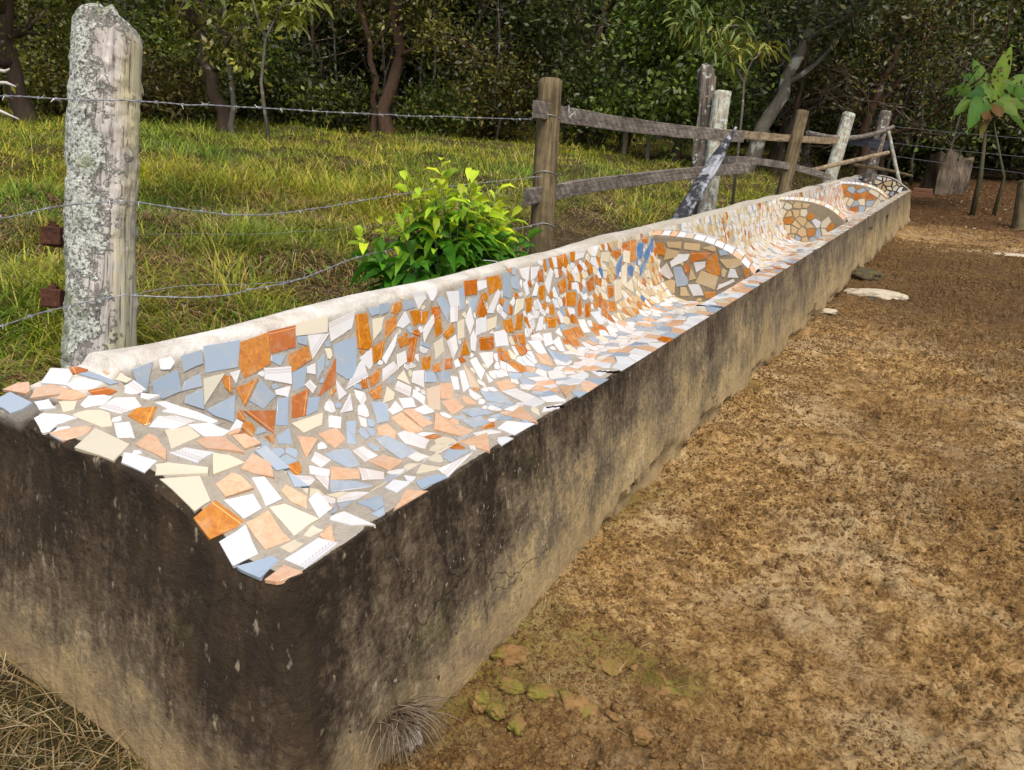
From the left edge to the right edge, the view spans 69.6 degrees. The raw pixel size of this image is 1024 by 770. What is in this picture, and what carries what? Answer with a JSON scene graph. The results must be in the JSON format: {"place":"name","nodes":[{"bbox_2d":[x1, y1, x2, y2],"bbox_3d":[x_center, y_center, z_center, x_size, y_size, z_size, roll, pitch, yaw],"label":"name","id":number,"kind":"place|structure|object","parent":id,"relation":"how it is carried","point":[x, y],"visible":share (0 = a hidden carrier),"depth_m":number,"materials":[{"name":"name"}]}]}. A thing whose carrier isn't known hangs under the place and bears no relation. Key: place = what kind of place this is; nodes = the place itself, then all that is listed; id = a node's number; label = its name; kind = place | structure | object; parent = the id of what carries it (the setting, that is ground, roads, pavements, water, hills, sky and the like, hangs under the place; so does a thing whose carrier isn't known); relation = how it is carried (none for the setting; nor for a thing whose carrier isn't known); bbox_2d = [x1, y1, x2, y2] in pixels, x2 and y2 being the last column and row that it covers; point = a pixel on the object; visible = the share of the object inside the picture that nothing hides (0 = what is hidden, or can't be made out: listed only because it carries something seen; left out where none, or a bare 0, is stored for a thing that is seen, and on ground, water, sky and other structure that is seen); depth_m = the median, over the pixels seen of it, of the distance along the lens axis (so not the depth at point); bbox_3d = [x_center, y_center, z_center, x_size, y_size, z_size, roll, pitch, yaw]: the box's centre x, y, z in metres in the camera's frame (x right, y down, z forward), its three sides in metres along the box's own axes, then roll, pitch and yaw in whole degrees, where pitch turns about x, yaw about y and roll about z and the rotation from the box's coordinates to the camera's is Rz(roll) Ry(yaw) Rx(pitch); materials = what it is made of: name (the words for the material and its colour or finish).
{"place":"outdoors","nodes":[
{"label":"outdoors","id":0,"kind":"place"},
{"bbox_2d":[0,170,726,395],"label":"grass","id":1,"kind":"structure","parent":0,"point":[298,251],"depth_m":4.88,"materials":[{"name":"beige plant"}]},
{"bbox_2d":[0,106,1023,769],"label":"ground","id":2,"kind":"structure","parent":0,"point":[910,694],"depth_m":2.70,"materials":[{"name":"soil"}]},
{"bbox_2d":[0,12,69,119],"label":"shrub","id":3,"kind":"object","parent":2,"relation":"on","point":[34,88],"visible":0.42,"depth_m":17.05,"materials":[{"name":"green plant"}]},
{"bbox_2d":[0,0,118,124],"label":"tree","id":4,"kind":"object","parent":2,"relation":"on","point":[23,107],"visible":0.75,"depth_m":13.81,"materials":[{"name":"green plant"}]},
{"bbox_2d":[0,639,150,769],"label":"dry grass","id":5,"kind":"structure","parent":2,"relation":"on","point":[12,720],"depth_m":1.89,"materials":[{"name":"plant"}]},
{"bbox_2d":[39,3,143,368],"bbox_3d":[-1.421,-0.396,2.478,0.332,1.738,0.216,4,3,0],"label":"fence post","id":6,"kind":"object","parent":2,"relation":"on","point":[96,242],"visible":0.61,"depth_m":2.39,"materials":[{"name":"wood"}]},
{"bbox_2d":[0,95,531,120],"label":"barbed wire","id":7,"kind":"object","parent":6,"relation":"attached to","point":[138,101],"visible":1,"depth_m":2.61,"materials":[{"name":"metal"}]},
{"bbox_2d":[0,176,541,219],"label":"barbed wire","id":8,"kind":"object","parent":6,"relation":"attached to","point":[168,206],"visible":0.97,"depth_m":2.59,"materials":[{"name":"metal"}]},
{"bbox_2d":[0,223,542,326],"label":"barbed wire","id":9,"kind":"object","parent":6,"relation":"attached to","point":[171,297],"visible":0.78,"depth_m":2.46,"materials":[{"name":"metal"}]},
{"bbox_2d":[26,30,193,119],"bbox_3d":[-8.846,-6.961,16.753,3.699,2.274,3.586,-3,20,-14],"label":"shrub","id":10,"kind":"object","parent":2,"relation":"on","point":[48,86],"visible":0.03,"depth_m":15.99,"materials":[{"name":"green plant"}]},
{"bbox_2d":[14,0,232,60],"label":"tree","id":11,"kind":"object","parent":2,"relation":"on","point":[44,16],"visible":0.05,"depth_m":19.14,"materials":[{"name":"green plant"}]},
{"bbox_2d":[63,49,257,127],"bbox_3d":[-7.600,-6.294,15.719,3.730,1.794,3.964,14,22,29],"label":"shrub","id":12,"kind":"object","parent":2,"relation":"on","point":[175,88],"visible":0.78,"depth_m":15.45,"materials":[{"name":"green plant"}]},
{"bbox_2d":[96,1,251,124],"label":"shrub","id":13,"kind":"object","parent":2,"relation":"on","point":[163,43],"visible":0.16,"depth_m":18.02,"materials":[{"name":"green plant"}]},
{"bbox_2d":[132,0,301,133],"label":"tree","id":14,"kind":"object","parent":2,"relation":"on","point":[203,46],"visible":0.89,"depth_m":14.12,"materials":[{"name":"green plant"}]},
{"bbox_2d":[76,0,361,117],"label":"tree","id":15,"kind":"object","parent":2,"relation":"on","point":[136,6],"visible":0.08,"depth_m":19.36,"materials":[{"name":"green plant"}]},
{"bbox_2d":[159,0,305,133],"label":"tree","id":16,"kind":"object","parent":2,"relation":"on","point":[232,98],"visible":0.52,"depth_m":14.04,"materials":[{"name":"green plant"}]},
{"bbox_2d":[60,0,413,122],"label":"tree","id":17,"kind":"object","parent":2,"relation":"on","point":[336,29],"visible":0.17,"depth_m":19.33,"materials":[{"name":"green plant"}]},
{"bbox_2d":[176,0,363,126],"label":"shrub","id":18,"kind":"object","parent":2,"relation":"on","point":[282,73],"visible":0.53,"depth_m":17.76,"materials":[{"name":"green plant"}]},
{"bbox_2d":[221,0,333,142],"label":"sapling","id":19,"kind":"object","parent":2,"relation":"on","point":[266,6],"visible":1,"depth_m":12.38,"materials":[{"name":"green plant"}]},
{"bbox_2d":[211,0,363,119],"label":"tree","id":20,"kind":"object","parent":2,"relation":"on","point":[296,64],"visible":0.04,"depth_m":25.41,"materials":[{"name":"green plant"}]},
{"bbox_2d":[0,149,617,657],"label":"pasture grass","id":21,"kind":"structure","parent":2,"relation":"on","point":[30,275],"depth_m":4.58,"materials":[{"name":"plant"}]},
{"bbox_2d":[239,0,389,123],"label":"tree","id":22,"kind":"object","parent":2,"relation":"on","point":[313,30],"visible":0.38,"depth_m":18.89,"materials":[{"name":"green plant"}]},
{"bbox_2d":[298,7,360,87],"bbox_3d":[-4.736,-9.250,18.652,1.764,5.462,1.203,14,22,29],"label":"tree","id":23,"kind":"object","parent":2,"relation":"on","point":[334,38],"visible":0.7,"depth_m":19.10,"materials":[{"name":"brown plant"}]},
{"bbox_2d":[273,67,393,134],"bbox_3d":[-4.198,-6.616,17.356,2.684,1.638,3.110,-4,20,-17],"label":"shrub","id":24,"kind":"object","parent":2,"relation":"on","point":[328,96],"visible":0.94,"depth_m":17.11,"materials":[{"name":"green plant"}]},
{"bbox_2d":[297,27,424,117],"bbox_3d":[-6.263,-15.437,29.977,6.662,9.558,7.551,1,20,-3],"label":"tree","id":25,"kind":"object","parent":2,"relation":"on","point":[359,72],"visible":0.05,"depth_m":30.29,"materials":[{"name":"green plant"}]},
{"bbox_2d":[286,0,460,133],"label":"tree","id":26,"kind":"object","parent":2,"relation":"on","point":[376,79],"visible":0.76,"depth_m":16.54,"materials":[{"name":"green plant"}]},
{"bbox_2d":[375,4,392,89],"bbox_3d":[-3.362,-8.653,19.444,1.020,4.062,1.239,-1,20,-10],"label":"tree","id":27,"kind":"object","parent":2,"relation":"on","point":[383,65],"visible":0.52,"depth_m":19.37,"materials":[{"name":"brown plant"}]},
{"bbox_2d":[295,0,478,101],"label":"tree","id":28,"kind":"object","parent":2,"relation":"on","point":[380,75],"visible":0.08,"depth_m":22.87,"materials":[{"name":"green plant"}]},
{"bbox_2d":[398,720,422,750],"bbox_3d":[-0.283,0.893,1.935,0.091,0.066,0.162,-2,20,-12],"label":"stone","id":29,"kind":"object","parent":2,"relation":"on","point":[419,733],"visible":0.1,"depth_m":1.89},
{"bbox_2d":[273,0,552,124],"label":"tree","id":30,"kind":"object","parent":2,"relation":"on","point":[388,51],"visible":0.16,"depth_m":21.69,"materials":[{"name":"green plant"}]},
{"bbox_2d":[361,690,469,769],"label":"dry tuft","id":31,"kind":"object","parent":2,"relation":"on","point":[403,723],"visible":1,"depth_m":1.77,"materials":[{"name":"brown plant"}]},
{"bbox_2d":[376,68,486,139],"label":"shrub","id":32,"kind":"object","parent":2,"relation":"on","point":[428,106],"visible":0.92,"depth_m":17.04,"materials":[{"name":"green plant"}]},
{"bbox_2d":[346,0,528,126],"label":"tree","id":33,"kind":"object","parent":2,"relation":"on","point":[406,78],"visible":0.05,"depth_m":23.02,"materials":[{"name":"green plant"}]},
{"bbox_2d":[345,157,542,292],"bbox_3d":[-0.373,-0.624,4.104,0.706,1.233,1.569,14,22,29],"label":"leafy bush","id":34,"kind":"object","parent":2,"relation":"on","point":[446,244],"visible":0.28,"depth_m":3.89,"materials":[{"name":"green plant"}]},
{"bbox_2d":[368,0,528,134],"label":"tree","id":35,"kind":"object","parent":2,"relation":"on","point":[385,122],"visible":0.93,"depth_m":15.83,"materials":[{"name":"green plant"}]},
{"bbox_2d":[0,174,910,769],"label":"feed trough","id":36,"kind":"object","parent":2,"relation":"on","point":[318,536],"visible":0.96,"depth_m":2.13,"materials":[{"name":"concrete"}]},
{"bbox_2d":[0,101,917,251],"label":"pasture grass","id":37,"kind":"structure","parent":2,"relation":"on","point":[25,130],"depth_m":9.62,"materials":[{"name":"plant"}]},
{"bbox_2d":[381,0,543,126],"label":"tree","id":38,"kind":"object","parent":2,"relation":"on","point":[475,27],"visible":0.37,"depth_m":19.41,"materials":[{"name":"green plant"}]},
{"bbox_2d":[310,0,627,132],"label":"tree","id":39,"kind":"object","parent":2,"relation":"on","point":[528,28],"visible":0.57,"depth_m":19.47,"materials":[{"name":"green plant"}]},
{"bbox_2d":[383,31,568,141],"bbox_3d":[-0.402,-7.913,19.749,5.179,2.795,5.888,3,20,1],"label":"shrub","id":40,"kind":"object","parent":2,"relation":"on","point":[504,103],"visible":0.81,"depth_m":19.02,"materials":[{"name":"green plant"}]},
{"bbox_2d":[469,690,490,715],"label":"stone","id":41,"kind":"object","parent":2,"relation":"on","point":[479,701],"visible":0.92,"depth_m":2.01,"materials":[{"name":"stone"}]},
{"bbox_2d":[470,0,507,140],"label":"tree","id":42,"kind":"object","parent":2,"relation":"on","point":[494,81],"visible":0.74,"depth_m":18.75,"materials":[{"name":"brown plant"}]},
{"bbox_2d":[484,702,505,720],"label":"stone","id":43,"kind":"object","parent":2,"relation":"on","point":[495,711],"visible":1,"depth_m":1.99,"materials":[{"name":"stone"}]},
{"bbox_2d":[489,644,532,666],"bbox_3d":[0.000,0.813,2.210,0.140,0.043,0.092,0,20,-7],"label":"stone","id":44,"kind":"object","parent":2,"relation":"on","point":[512,655],"visible":0.9,"depth_m":2.19,"materials":[{"name":"stone"}]},
{"bbox_2d":[497,676,525,695],"bbox_3d":[-0.006,0.855,2.091,0.098,0.033,0.059,14,22,29],"label":"stone","id":45,"kind":"object","parent":2,"relation":"on","point":[511,686],"visible":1,"depth_m":2.08,"materials":[{"name":"stone"}]},
{"bbox_2d":[0,0,1022,162],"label":"wood","id":46,"kind":"object","parent":2,"relation":"on","point":[776,128],"depth_m":32.60,"materials":[{"name":"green plant"}]},
{"bbox_2d":[507,714,526,736],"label":"stone","id":47,"kind":"object","parent":2,"relation":"on","point":[517,725],"visible":1,"depth_m":1.94,"materials":[{"name":"stone"}]},
{"bbox_2d":[525,682,555,702],"bbox_3d":[0.081,0.866,2.072,0.090,0.042,0.064,0,20,-7],"label":"stone","id":48,"kind":"object","parent":2,"relation":"on","point":[539,692],"visible":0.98,"depth_m":2.05,"materials":[{"name":"stone"}]},
{"bbox_2d":[466,0,616,125],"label":"tree","id":49,"kind":"object","parent":2,"relation":"on","point":[541,71],"visible":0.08,"depth_m":25.95,"materials":[{"name":"green plant"}]},
{"bbox_2d":[529,77,561,254],"bbox_3d":[0.222,-1.218,5.250,0.175,1.919,0.160,3,0,0],"label":"fence post","id":50,"kind":"object","parent":2,"relation":"on","point":[546,150],"visible":0.57,"depth_m":5.18,"materials":[{"name":"brown wood"}]},
{"bbox_2d":[523,163,749,204],"bbox_3d":[1.260,-1.845,6.588,0.234,0.116,4.060,16,25,34],"label":"rail","id":51,"kind":"object","parent":50,"relation":"attached to","point":[532,195],"visible":0.91,"depth_m":6.30,"materials":[{"name":"grey wood"}]},
{"bbox_2d":[532,100,744,141],"bbox_3d":[1.250,-2.296,6.539,0.228,0.133,3.829,17,22,34],"label":"rail","id":52,"kind":"object","parent":50,"relation":"attached to","point":[580,117],"visible":0.92,"depth_m":6.34,"materials":[{"name":"grey wood"}]},
{"bbox_2d":[557,685,598,717],"bbox_3d":[0.183,0.883,2.046,0.096,0.054,0.141,-3,20,-16],"label":"stone","id":53,"kind":"object","parent":2,"relation":"on","point":[584,704],"visible":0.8,"depth_m":2.02,"materials":[{"name":"stone"}]},
{"bbox_2d":[508,35,667,147],"bbox_3d":[2.402,-7.462,18.875,4.596,3.079,4.421,-2,20,-14],"label":"shrub","id":54,"kind":"object","parent":2,"relation":"on","point":[581,80],"visible":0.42,"depth_m":18.40,"materials":[{"name":"green plant"}]},
{"bbox_2d":[518,0,658,143],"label":"tree","id":55,"kind":"object","parent":2,"relation":"on","point":[592,25],"visible":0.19,"depth_m":19.47,"materials":[{"name":"green plant"}]},
{"bbox_2d":[586,645,625,675],"bbox_3d":[0.291,0.833,2.191,0.092,0.035,0.224,-8,22,-27],"label":"stone","id":56,"kind":"object","parent":2,"relation":"on","point":[610,667],"visible":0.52,"depth_m":2.17,"materials":[{"name":"stone"}]},
{"bbox_2d":[513,2,730,122],"bbox_3d":[5.650,-14.505,23.940,10.033,13.230,9.752,17,24,35],"label":"tree","id":57,"kind":"object","parent":2,"relation":"on","point":[603,43],"depth_m":25.10,"materials":[{"name":"green plant"}]},
{"bbox_2d":[630,726,653,745],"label":"stone","id":58,"kind":"object","parent":2,"relation":"on","point":[642,735],"visible":1,"depth_m":1.93,"materials":[{"name":"stone"}]},
{"bbox_2d":[509,0,775,139],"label":"tree","id":59,"kind":"object","parent":2,"relation":"on","point":[613,39],"visible":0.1,"depth_m":22.91,"materials":[{"name":"green plant"}]},
{"bbox_2d":[656,671,688,711],"bbox_3d":[0.437,0.868,2.110,0.080,0.035,0.218,-4,21,-19],"label":"stone","id":60,"kind":"object","parent":2,"relation":"on","point":[681,704],"visible":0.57,"depth_m":2.07,"materials":[{"name":"stone"}]},
{"bbox_2d":[565,0,795,166],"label":"tree","id":61,"kind":"object","parent":2,"relation":"on","point":[676,102],"visible":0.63,"depth_m":16.15,"materials":[{"name":"green plant"}]},
{"bbox_2d":[690,63,715,215],"bbox_3d":[2.145,-2.517,8.350,0.244,2.287,0.198,5,0,0],"label":"fence post","id":62,"kind":"object","parent":2,"relation":"on","point":[706,79],"visible":0.41,"depth_m":8.27,"materials":[{"name":"grey wood"}]},
{"bbox_2d":[670,126,736,219],"bbox_3d":[1.800,-1.884,7.179,0.166,0.106,2.061,27,65,14],"label":"charred pole","id":63,"kind":"object","parent":2,"relation":"on","point":[698,188],"visible":0.62,"depth_m":7.20,"materials":[{"name":"grey wood"}]},
{"bbox_2d":[697,90,731,213],"bbox_3d":[2.198,-2.204,8.150,0.204,2.097,0.193,8,0,0],"label":"fence post","id":64,"kind":"object","parent":2,"relation":"on","point":[720,106],"visible":0.46,"depth_m":8.07,"materials":[{"name":"wood"}]},
{"bbox_2d":[618,0,819,129],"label":"tree","id":65,"kind":"object","parent":2,"relation":"on","point":[751,79],"visible":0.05,"depth_m":18.64,"materials":[{"name":"green plant"}]},
{"bbox_2d":[662,0,792,204],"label":"sapling","id":66,"kind":"object","parent":2,"relation":"on","point":[713,38],"visible":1,"depth_m":10.49,"materials":[{"name":"green plant"}]},
{"bbox_2d":[455,280,1023,769],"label":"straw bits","id":67,"kind":"object","parent":2,"relation":"on","point":[745,596],"visible":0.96,"depth_m":2.37,"materials":[{"name":"beige plant"}]},
{"bbox_2d":[650,0,870,147],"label":"tree","id":68,"kind":"object","parent":2,"relation":"on","point":[759,106],"visible":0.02,"depth_m":22.15,"materials":[{"name":"green plant"}]},
{"bbox_2d":[776,109,808,194],"bbox_3d":[3.650,-2.610,9.901,0.176,2.217,0.162,14,0,0],"label":"fence post","id":69,"kind":"object","parent":2,"relation":"on","point":[793,147],"visible":0.53,"depth_m":9.83,"materials":[{"name":"brown wood"}]},
{"bbox_2d":[723,156,830,179],"bbox_3d":[3.552,-2.841,9.612,0.109,0.142,4.128,17,20,34],"label":"rail","id":70,"kind":"object","parent":69,"relation":"attached to","point":[771,163],"visible":0.88,"depth_m":9.31,"materials":[{"name":"grey wood"}]},
{"bbox_2d":[724,129,837,143],"bbox_3d":[3.660,-3.278,9.769,0.101,0.097,4.590,16,23,34],"label":"rail","id":71,"kind":"object","parent":69,"relation":"attached to","point":[753,135],"visible":0.8,"depth_m":9.58,"materials":[{"name":"beige wood"}]},
{"bbox_2d":[664,0,944,159],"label":"tree","id":72,"kind":"object","parent":2,"relation":"on","point":[775,147],"visible":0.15,"depth_m":18.03,"materials":[{"name":"green plant"}]},
{"bbox_2d":[726,0,948,173],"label":"tree","id":73,"kind":"object","parent":2,"relation":"on","point":[810,31],"visible":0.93,"depth_m":14.85,"materials":[{"name":"green plant"}]},
{"bbox_2d":[822,111,855,182],"bbox_3d":[5.533,-3.602,12.798,0.234,2.335,0.216,17,0,0],"label":"fence post","id":74,"kind":"object","parent":2,"relation":"on","point":[843,133],"visible":0.44,"depth_m":12.71,"materials":[{"name":"wood"}]},
{"bbox_2d":[738,0,958,189],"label":"tree","id":75,"kind":"object","parent":2,"relation":"on","point":[782,145],"visible":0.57,"depth_m":15.52,"materials":[{"name":"green plant"}]},
{"bbox_2d":[778,76,921,171],"bbox_3d":[8.684,-7.008,19.457,3.955,2.640,3.796,14,22,29],"label":"shrub","id":76,"kind":"object","parent":2,"relation":"on","point":[823,155],"visible":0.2,"depth_m":19.40,"materials":[{"name":"green plant"}]},
{"bbox_2d":[740,0,964,167],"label":"tree","id":77,"kind":"object","parent":2,"relation":"on","point":[809,164],"visible":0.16,"depth_m":18.18,"materials":[{"name":"green plant"}]},
{"bbox_2d":[851,266,883,280],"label":"stone","id":78,"kind":"object","parent":2,"relation":"on","point":[861,273],"visible":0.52,"depth_m":8.33,"materials":[{"name":"stone"}]},
{"bbox_2d":[843,288,908,300],"bbox_3d":[3.727,-0.931,7.550,0.630,0.101,0.337,14,22,29],"label":"stone","id":79,"kind":"object","parent":2,"relation":"on","point":[876,294],"visible":0.84,"depth_m":7.46,"materials":[{"name":"stone"}]},
{"bbox_2d":[861,110,891,185],"bbox_3d":[6.964,-4.130,14.302,0.236,2.434,0.214,14,0,0],"label":"fence post","id":80,"kind":"object","parent":2,"relation":"on","point":[883,122],"visible":0.52,"depth_m":14.21,"materials":[{"name":"grey wood"}]},
{"bbox_2d":[806,125,894,140],"bbox_3d":[6.114,-4.498,13.176,0.077,0.220,3.784,20,29,41],"label":"rail","id":81,"kind":"object","parent":80,"relation":"attached to","point":[851,137],"visible":0.85,"depth_m":13.25,"materials":[{"name":"brown wood"}]},
{"bbox_2d":[812,151,889,170],"bbox_3d":[5.976,-3.930,12.895,0.074,0.086,4.274,18,28,37],"label":"rail","id":82,"kind":"object","parent":80,"relation":"attached to","point":[844,162],"visible":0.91,"depth_m":12.73,"materials":[{"name":"beige wood"}]},
{"bbox_2d":[847,138,889,149],"bbox_3d":[6.743,-4.572,13.900,1.823,0.165,0.030,-12,24,-41],"label":"rail","id":83,"kind":"object","parent":80,"relation":"attached to","point":[870,143],"visible":0.77,"depth_m":13.88,"materials":[{"name":"grey wood"}]},
{"bbox_2d":[735,0,1019,108],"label":"tree","id":84,"kind":"object","parent":2,"relation":"on","point":[900,55],"visible":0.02,"depth_m":21.06,"materials":[{"name":"green plant"}]},
{"bbox_2d":[740,0,1023,175],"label":"tree","id":85,"kind":"object","parent":2,"relation":"on","point":[905,26],"visible":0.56,"depth_m":15.95,"materials":[{"name":"green plant"}]},
{"bbox_2d":[791,1,991,169],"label":"tree","id":86,"kind":"object","parent":2,"relation":"on","point":[873,130],"visible":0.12,"depth_m":18.30,"materials":[{"name":"green plant"}]},
{"bbox_2d":[779,0,1017,175],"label":"tree","id":87,"kind":"object","parent":2,"relation":"on","point":[907,89],"visible":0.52,"depth_m":17.37,"materials":[{"name":"green plant"}]},
{"bbox_2d":[887,131,909,221],"bbox_3d":[7.678,-4.027,14.598,0.081,2.069,0.073,-12,0,0],"label":"fence post","id":88,"kind":"object","parent":2,"relation":"on","point":[894,160],"visible":0.48,"depth_m":14.57,"materials":[{"name":"wood"}]},
{"bbox_2d":[853,163,912,177],"bbox_3d":[7.234,-4.177,14.306,2.308,0.084,0.075,-6,20,-37],"label":"rail","id":89,"kind":"object","parent":88,"relation":"attached to","point":[880,169],"visible":0.99,"depth_m":14.21,"materials":[{"name":"brown wood"}]},
{"bbox_2d":[793,166,1023,246],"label":"fallen leaves","id":90,"kind":"object","parent":2,"relation":"on","point":[972,233],"visible":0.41,"depth_m":15.65,"materials":[{"name":"brown plant"}]},
{"bbox_2d":[911,188,932,197],"bbox_3d":[10.094,-4.743,18.152,0.500,0.200,0.255,14,22,29],"label":"brick pile","id":91,"kind":"object","parent":2,"relation":"on","point":[921,192],"visible":0.77,"depth_m":18.05,"materials":[{"name":"brick"}]},
{"bbox_2d":[831,0,1023,176],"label":"tree","id":92,"kind":"object","parent":2,"relation":"on","point":[998,28],"visible":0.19,"depth_m":19.52,"materials":[{"name":"green plant"}]},
{"bbox_2d":[909,1,972,185],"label":"tree","id":93,"kind":"object","parent":2,"relation":"on","point":[911,165],"visible":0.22,"depth_m":19.38,"materials":[{"name":"brown plant"}]},
{"bbox_2d":[870,80,1014,180],"bbox_3d":[11.443,-7.052,20.345,3.231,3.216,3.570,0,20,-8],"label":"shrub","id":94,"kind":"object","parent":2,"relation":"on","point":[917,173],"visible":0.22,"depth_m":20.07,"materials":[{"name":"green plant"}]},
{"bbox_2d":[920,150,973,194],"bbox_3d":[11.030,-5.309,18.616,1.036,1.105,0.853,5,10,-1],"label":"tree stump","id":95,"kind":"object","parent":2,"relation":"on","point":[949,178],"visible":0.9,"depth_m":18.28,"materials":[{"name":"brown wood"}]},
{"bbox_2d":[896,0,1023,156],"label":"tree","id":96,"kind":"object","parent":2,"relation":"on","point":[994,56],"visible":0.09,"depth_m":19.20,"materials":[{"name":"green plant"}]},
{"bbox_2d":[938,9,1010,149],"bbox_3d":[11.590,-7.305,19.038,1.813,4.427,0.662,7,20,13],"label":"tree","id":97,"kind":"object","parent":2,"relation":"on","point":[957,123],"visible":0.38,"depth_m":19.13,"materials":[{"name":"brown plant"}]},
{"bbox_2d":[942,44,1023,215],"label":"banana plant","id":98,"kind":"object","parent":2,"relation":"on","point":[977,106],"visible":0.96,"depth_m":15.27,"materials":[{"name":"green plant"}]},
{"bbox_2d":[962,71,1023,179],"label":"shrub","id":99,"kind":"object","parent":2,"relation":"on","point":[1018,140],"visible":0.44,"depth_m":20.87,"materials":[{"name":"green plant"}]},
{"bbox_2d":[973,3,1023,172],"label":"tree","id":100,"kind":"object","parent":2,"relation":"on","point":[1018,71],"visible":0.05,"depth_m":23.73,"materials":[{"name":"green plant"}]},
{"bbox_2d":[976,0,1023,76],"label":"tree","id":101,"kind":"object","parent":2,"relation":"on","point":[1022,60],"visible":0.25,"depth_m":21.91,"materials":[{"name":"green plant"}]},
{"bbox_2d":[1011,180,1023,228],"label":"fence post","id":102,"kind":"object","parent":2,"relation":"on","point":[1018,218],"visible":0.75,"depth_m":13.93,"materials":[{"name":"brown wood"}]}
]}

